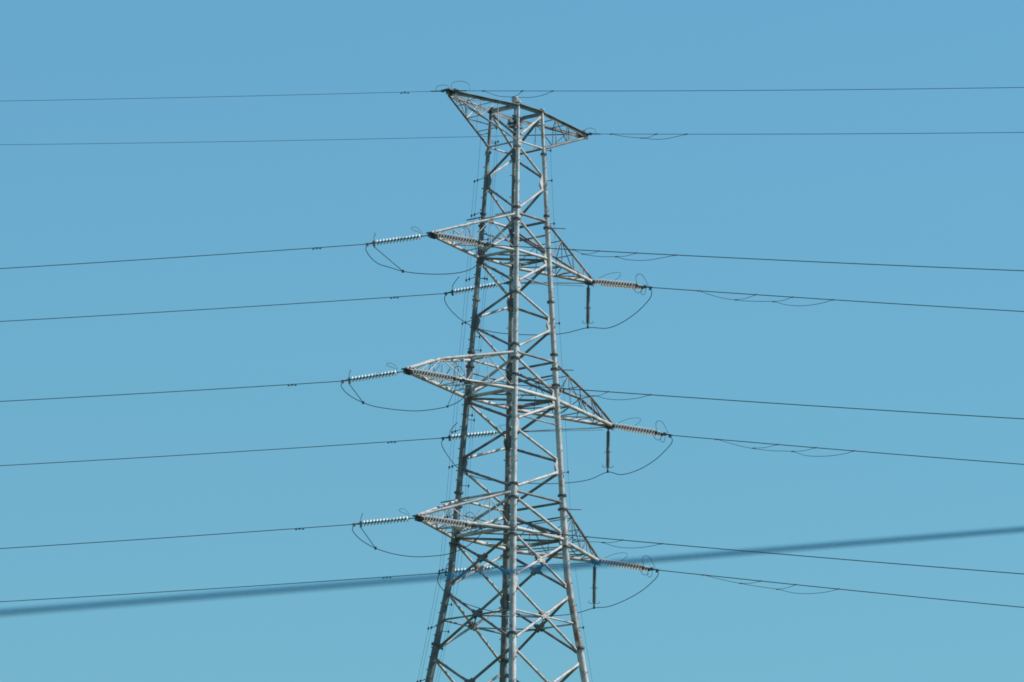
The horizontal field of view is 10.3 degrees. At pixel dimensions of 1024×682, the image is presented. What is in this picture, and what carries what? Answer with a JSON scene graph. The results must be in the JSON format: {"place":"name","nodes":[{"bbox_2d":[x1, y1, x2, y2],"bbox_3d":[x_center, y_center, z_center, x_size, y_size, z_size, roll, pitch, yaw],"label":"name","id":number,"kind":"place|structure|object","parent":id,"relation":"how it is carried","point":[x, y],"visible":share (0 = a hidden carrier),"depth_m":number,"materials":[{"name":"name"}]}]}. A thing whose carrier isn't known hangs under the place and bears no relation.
{"place":"outdoors","nodes":[
{"label":"outdoors","id":0,"kind":"place"},
{"bbox_2d":[0,0,1023,681],"label":"sky","id":1,"kind":"structure","parent":0,"point":[787,173],"materials":[{"name":"blue"}]},
{"bbox_2d":[0,527,1023,614],"bbox_3d":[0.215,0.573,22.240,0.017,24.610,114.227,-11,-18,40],"label":"service cable","id":2,"kind":"object","parent":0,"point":[344,584],"visible":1,"depth_m":21.79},
{"label":"ground","id":3,"kind":"structure","parent":0,"visible":0},
{"bbox_2d":[401,88,614,681],"bbox_3d":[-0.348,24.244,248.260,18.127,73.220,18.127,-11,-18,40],"label":"transmission tower","id":4,"kind":"structure","parent":3,"relation":"on","point":[511,519],"depth_m":253.31,"materials":[{"name":"metal"}]},
{"bbox_2d":[20,91,429,100],"bbox_3d":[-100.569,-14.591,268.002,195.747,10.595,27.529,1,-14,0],"label":"earth wire","id":5,"kind":"object","parent":4,"relation":"attached to","point":[220,96],"visible":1,"depth_m":254.75,"materials":[{"name":"metal"}]},
{"bbox_2d":[6,135,524,144],"bbox_3d":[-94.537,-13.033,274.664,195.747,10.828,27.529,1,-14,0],"label":"earth wire","id":6,"kind":"object","parent":4,"relation":"attached to","point":[241,141],"visible":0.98,"depth_m":262.18,"materials":[{"name":"metal"}]},
{"bbox_2d":[340,363,403,383],"bbox_3d":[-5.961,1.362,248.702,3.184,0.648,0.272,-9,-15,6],"label":"insulator string","id":7,"kind":"object","parent":4,"relation":"attached to","point":[396,372],"visible":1,"depth_m":248.62,"materials":[{"name":"ceramic"}]},
{"bbox_2d":[0,381,339,401],"bbox_3d":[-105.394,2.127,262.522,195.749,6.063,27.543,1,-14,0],"label":"conductor","id":8,"kind":"object","parent":7,"relation":"attached to","point":[170,391],"visible":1,"depth_m":249.75,"materials":[{"name":"metal"}]},
{"bbox_2d":[341,382,471,410],"bbox_3d":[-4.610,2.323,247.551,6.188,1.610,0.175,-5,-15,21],"label":"jumper cable","id":9,"kind":"object","parent":7,"relation":"hanging from","point":[447,406],"visible":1,"depth_m":247.33,"materials":[{"name":"metal"}]},
{"bbox_2d":[352,508,414,526],"bbox_3d":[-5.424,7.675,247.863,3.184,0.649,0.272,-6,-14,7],"label":"insulator string","id":10,"kind":"object","parent":4,"relation":"attached to","point":[371,522],"visible":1,"depth_m":247.78,"materials":[{"name":"ceramic"}]},
{"bbox_2d":[0,524,351,548],"bbox_3d":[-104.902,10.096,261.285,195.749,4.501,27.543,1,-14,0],"label":"conductor","id":11,"kind":"object","parent":10,"relation":"attached to","point":[173,537],"visible":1,"depth_m":248.96,"materials":[{"name":"metal"}]},
{"bbox_2d":[352,527,481,556],"bbox_3d":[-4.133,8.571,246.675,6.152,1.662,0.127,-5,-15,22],"label":"jumper cable","id":12,"kind":"object","parent":10,"relation":"hanging from","point":[374,547],"visible":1,"depth_m":246.77,"materials":[{"name":"metal"}]},
{"bbox_2d":[365,227,427,246],"bbox_3d":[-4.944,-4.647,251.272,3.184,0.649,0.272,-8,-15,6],"label":"insulator string","id":13,"kind":"object","parent":4,"relation":"attached to","point":[397,239],"visible":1,"depth_m":251.19,"materials":[{"name":"ceramic"}]},
{"bbox_2d":[0,244,364,268],"bbox_3d":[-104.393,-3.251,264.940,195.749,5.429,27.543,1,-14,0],"label":"conductor","id":14,"kind":"object","parent":13,"relation":"attached to","point":[184,256],"visible":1,"depth_m":252.40,"materials":[{"name":"metal"}]},
{"bbox_2d":[407,363,470,388],"bbox_3d":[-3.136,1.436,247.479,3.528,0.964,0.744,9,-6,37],"label":"double insulator string","id":15,"kind":"object","parent":4,"relation":"attached to","point":[435,375],"visible":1,"depth_m":247.25,"materials":[{"name":"ceramic"}]},
{"bbox_2d":[471,381,1023,418],"bbox_3d":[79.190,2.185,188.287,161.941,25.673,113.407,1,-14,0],"label":"conductor","id":16,"kind":"object","parent":15,"relation":"attached to","point":[753,401],"visible":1,"depth_m":237.55,"materials":[{"name":"metal"}]},
{"bbox_2d":[567,388,652,399],"bbox_3d":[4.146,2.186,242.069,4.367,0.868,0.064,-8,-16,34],"label":"vibration damper","id":17,"kind":"object","parent":16,"relation":"attached to","point":[610,399],"visible":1,"depth_m":242.10,"materials":[{"name":"metal"}]},
{"bbox_2d":[418,509,482,533],"bbox_3d":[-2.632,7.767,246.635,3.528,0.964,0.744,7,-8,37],"label":"double insulator string","id":18,"kind":"object","parent":4,"relation":"attached to","point":[446,521],"visible":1,"depth_m":246.41,"materials":[{"name":"ceramic"}]},
{"bbox_2d":[483,527,1022,573],"bbox_3d":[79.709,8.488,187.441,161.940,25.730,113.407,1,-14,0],"label":"conductor","id":19,"kind":"object","parent":18,"relation":"attached to","point":[766,552],"visible":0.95,"depth_m":236.65,"materials":[{"name":"metal"}]},
{"bbox_2d":[564,534,662,547],"bbox_3d":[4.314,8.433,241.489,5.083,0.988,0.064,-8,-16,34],"label":"vibration damper","id":20,"kind":"object","parent":19,"relation":"attached to","point":[607,542],"visible":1,"depth_m":241.65,"materials":[{"name":"metal"}]},
{"bbox_2d":[451,81,469,91],"bbox_3d":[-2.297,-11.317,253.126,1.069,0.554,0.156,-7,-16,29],"label":"earth wire clamp","id":21,"kind":"object","parent":4,"relation":"attached to","point":[456,90],"visible":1,"depth_m":253.12,"materials":[{"name":"grey metal"}]},
{"bbox_2d":[432,227,494,251],"bbox_3d":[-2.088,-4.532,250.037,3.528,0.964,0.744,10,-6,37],"label":"double insulator string","id":22,"kind":"object","parent":4,"relation":"attached to","point":[461,239],"visible":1,"depth_m":249.82,"materials":[{"name":"ceramic"}]},
{"bbox_2d":[365,246,491,274],"bbox_3d":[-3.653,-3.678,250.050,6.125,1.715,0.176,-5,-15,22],"label":"jumper cable","id":23,"kind":"object","parent":22,"relation":"hanging from","point":[403,271],"visible":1,"depth_m":250.21,"materials":[{"name":"metal"}]},
{"bbox_2d":[495,245,1023,270],"bbox_3d":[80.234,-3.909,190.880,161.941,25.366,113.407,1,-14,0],"label":"conductor","id":24,"kind":"object","parent":22,"relation":"attached to","point":[764,259],"visible":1,"depth_m":240.50,"materials":[{"name":"metal"}]},
{"bbox_2d":[572,249,677,260],"bbox_3d":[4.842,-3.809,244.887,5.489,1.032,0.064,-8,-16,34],"label":"vibration damper","id":25,"kind":"object","parent":24,"relation":"attached to","point":[620,256],"visible":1,"depth_m":244.98,"materials":[{"name":"metal"}]},
{"bbox_2d":[528,134,567,135],"bbox_3d":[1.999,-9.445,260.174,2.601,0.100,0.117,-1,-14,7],"label":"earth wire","id":26,"kind":"object","parent":4,"relation":"attached to","point":[547,134],"visible":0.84,"depth_m":260.21,"materials":[{"name":"grey metal"}]},
{"bbox_2d":[520,282,583,285],"bbox_3d":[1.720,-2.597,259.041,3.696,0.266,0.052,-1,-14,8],"label":"extension rod","id":27,"kind":"object","parent":4,"relation":"attached to","point":[556,282],"visible":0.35,"depth_m":258.96,"materials":[{"name":"metal"}]},
{"bbox_2d":[444,275,508,295],"bbox_3d":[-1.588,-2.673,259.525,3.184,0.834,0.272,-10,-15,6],"label":"insulator string","id":28,"kind":"object","parent":27,"relation":"attached to","point":[465,290],"visible":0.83,"depth_m":259.42,"materials":[{"name":"ceramic"}]},
{"bbox_2d":[0,293,443,321],"bbox_3d":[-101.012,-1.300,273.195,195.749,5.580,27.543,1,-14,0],"label":"conductor","id":29,"kind":"object","parent":28,"relation":"attached to","point":[223,308],"visible":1,"depth_m":260.87,"materials":[{"name":"metal"}]},
{"bbox_2d":[516,562,589,566],"bbox_3d":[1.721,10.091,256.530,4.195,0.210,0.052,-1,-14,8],"label":"extension rod","id":30,"kind":"object","parent":4,"relation":"attached to","point":[549,564],"visible":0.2,"depth_m":256.51,"materials":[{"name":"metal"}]},
{"bbox_2d":[437,564,502,574],"bbox_3d":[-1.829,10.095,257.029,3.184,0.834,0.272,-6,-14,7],"label":"insulator string","id":31,"kind":"object","parent":30,"relation":"attached to","point":[462,570],"visible":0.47,"depth_m":256.93,"materials":[{"name":"ceramic"}]},
{"bbox_2d":[0,573,436,601],"bbox_3d":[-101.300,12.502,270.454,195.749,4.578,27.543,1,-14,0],"label":"conductor","id":32,"kind":"object","parent":31,"relation":"attached to","point":[218,588],"visible":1,"depth_m":258.36,"materials":[{"name":"metal"}]},
{"bbox_2d":[523,427,603,431],"bbox_3d":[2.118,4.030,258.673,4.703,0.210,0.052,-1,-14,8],"label":"extension rod","id":33,"kind":"object","parent":4,"relation":"attached to","point":[570,429],"visible":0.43,"depth_m":258.61,"materials":[{"name":"metal"}]},
{"bbox_2d":[441,422,503,440],"bbox_3d":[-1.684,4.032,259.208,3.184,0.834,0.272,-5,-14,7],"label":"insulator string","id":34,"kind":"object","parent":33,"relation":"attached to","point":[449,437],"visible":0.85,"depth_m":259.10,"materials":[{"name":"ceramic"}]},
{"bbox_2d":[0,438,440,465],"bbox_3d":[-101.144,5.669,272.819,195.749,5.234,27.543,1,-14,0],"label":"conductor","id":35,"kind":"object","parent":34,"relation":"attached to","point":[219,452],"visible":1,"depth_m":260.58,"materials":[{"name":"metal"}]},
{"bbox_2d":[582,282,592,328],"bbox_3d":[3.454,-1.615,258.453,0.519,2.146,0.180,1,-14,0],"label":"hanging rod insulator","id":36,"kind":"object","parent":4,"relation":"hanging from","point":[588,308],"visible":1,"depth_m":258.39,"materials":[{"name":"metal"}]},
{"bbox_2d":[444,289,651,334],"bbox_3d":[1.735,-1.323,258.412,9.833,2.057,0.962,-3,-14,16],"label":"jumper cable","id":37,"kind":"object","parent":36,"relation":"hanging from","point":[560,333],"visible":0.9,"depth_m":258.29,"materials":[{"name":"metal"}]},
{"bbox_2d":[588,567,599,608],"bbox_3d":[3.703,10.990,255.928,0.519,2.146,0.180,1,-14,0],"label":"hanging rod insulator","id":38,"kind":"object","parent":4,"relation":"hanging from","point":[594,587],"visible":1,"depth_m":255.83,"materials":[{"name":"metal"}]},
{"bbox_2d":[437,572,658,615],"bbox_3d":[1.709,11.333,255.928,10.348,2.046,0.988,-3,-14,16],"label":"jumper cable","id":39,"kind":"object","parent":38,"relation":"hanging from","point":[569,614],"visible":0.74,"depth_m":255.72,"materials":[{"name":"metal"}]},
{"bbox_2d":[602,426,611,472],"bbox_3d":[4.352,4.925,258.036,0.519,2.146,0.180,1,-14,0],"label":"hanging rod insulator","id":40,"kind":"object","parent":4,"relation":"hanging from","point":[608,450],"visible":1,"depth_m":257.97,"materials":[{"name":"metal"}]},
{"bbox_2d":[441,437,672,483],"bbox_3d":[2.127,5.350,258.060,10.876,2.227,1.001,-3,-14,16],"label":"jumper cable","id":41,"kind":"object","parent":40,"relation":"hanging from","point":[571,482],"visible":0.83,"depth_m":257.84,"materials":[{"name":"metal"}]},
{"bbox_2d":[592,272,652,294],"bbox_3d":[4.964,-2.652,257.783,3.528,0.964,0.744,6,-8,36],"label":"double insulator string","id":42,"kind":"object","parent":4,"relation":"attached to","point":[618,284],"visible":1,"depth_m":257.61,"materials":[{"name":"ceramic"}]},
{"bbox_2d":[653,287,1023,311],"bbox_3d":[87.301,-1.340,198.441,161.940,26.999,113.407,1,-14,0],"label":"conductor","id":43,"kind":"object","parent":42,"relation":"attached to","point":[842,300],"visible":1,"depth_m":250.53,"materials":[{"name":"metal"}]},
{"bbox_2d":[697,290,834,305],"bbox_3d":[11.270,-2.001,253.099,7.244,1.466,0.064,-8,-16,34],"label":"vibration damper","id":44,"kind":"object","parent":43,"relation":"attached to","point":[766,301],"visible":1,"depth_m":252.99,"materials":[{"name":"metal"}]},
{"bbox_2d":[599,553,658,575],"bbox_3d":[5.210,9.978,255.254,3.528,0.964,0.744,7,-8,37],"label":"double insulator string","id":45,"kind":"object","parent":4,"relation":"attached to","point":[639,567],"visible":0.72,"depth_m":254.82,"materials":[{"name":"ceramic"}]},
{"bbox_2d":[659,570,1023,607],"bbox_3d":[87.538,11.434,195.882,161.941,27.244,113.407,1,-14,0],"label":"conductor","id":46,"kind":"object","parent":45,"relation":"attached to","point":[844,589],"visible":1,"depth_m":248.14,"materials":[{"name":"metal"}]},
{"bbox_2d":[702,574,839,593],"bbox_3d":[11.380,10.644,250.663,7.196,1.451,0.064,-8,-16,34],"label":"vibration damper","id":47,"kind":"object","parent":46,"relation":"attached to","point":[774,588],"visible":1,"depth_m":250.34,"materials":[{"name":"metal"}]},
{"bbox_2d":[612,418,671,440],"bbox_3d":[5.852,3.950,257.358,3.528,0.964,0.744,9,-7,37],"label":"double insulator string","id":48,"kind":"object","parent":4,"relation":"attached to","point":[639,430],"visible":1,"depth_m":257.12,"materials":[{"name":"ceramic"}]},
{"bbox_2d":[672,435,1023,464],"bbox_3d":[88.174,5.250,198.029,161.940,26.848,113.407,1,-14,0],"label":"conductor","id":49,"kind":"object","parent":48,"relation":"attached to","point":[851,450],"visible":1,"depth_m":250.39,"materials":[{"name":"metal"}]},
{"bbox_2d":[715,438,855,456],"bbox_3d":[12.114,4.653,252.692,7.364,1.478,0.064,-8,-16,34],"label":"vibration damper","id":50,"kind":"object","parent":49,"relation":"attached to","point":[789,451],"visible":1,"depth_m":252.34,"materials":[{"name":"metal"}]},
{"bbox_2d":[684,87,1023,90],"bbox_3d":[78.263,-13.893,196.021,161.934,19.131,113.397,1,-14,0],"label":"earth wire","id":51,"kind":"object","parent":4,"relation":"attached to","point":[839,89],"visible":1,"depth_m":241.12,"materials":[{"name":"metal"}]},
{"bbox_2d":[482,90,554,97],"bbox_3d":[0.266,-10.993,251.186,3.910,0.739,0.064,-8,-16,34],"label":"vibration damper","id":52,"kind":"object","parent":51,"relation":"attached to","point":[518,94],"visible":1,"depth_m":251.06,"materials":[{"name":"metal"}]},
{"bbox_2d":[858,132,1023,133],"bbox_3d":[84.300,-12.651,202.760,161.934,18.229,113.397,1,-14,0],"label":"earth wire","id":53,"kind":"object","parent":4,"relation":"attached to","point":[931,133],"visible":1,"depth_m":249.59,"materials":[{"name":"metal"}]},
{"bbox_2d":[610,133,687,139],"bbox_3d":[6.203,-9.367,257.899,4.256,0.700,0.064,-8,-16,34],"label":"vibration damper","id":54,"kind":"object","parent":53,"relation":"attached to","point":[650,136],"visible":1,"depth_m":257.81,"materials":[{"name":"metal"}]}
]}

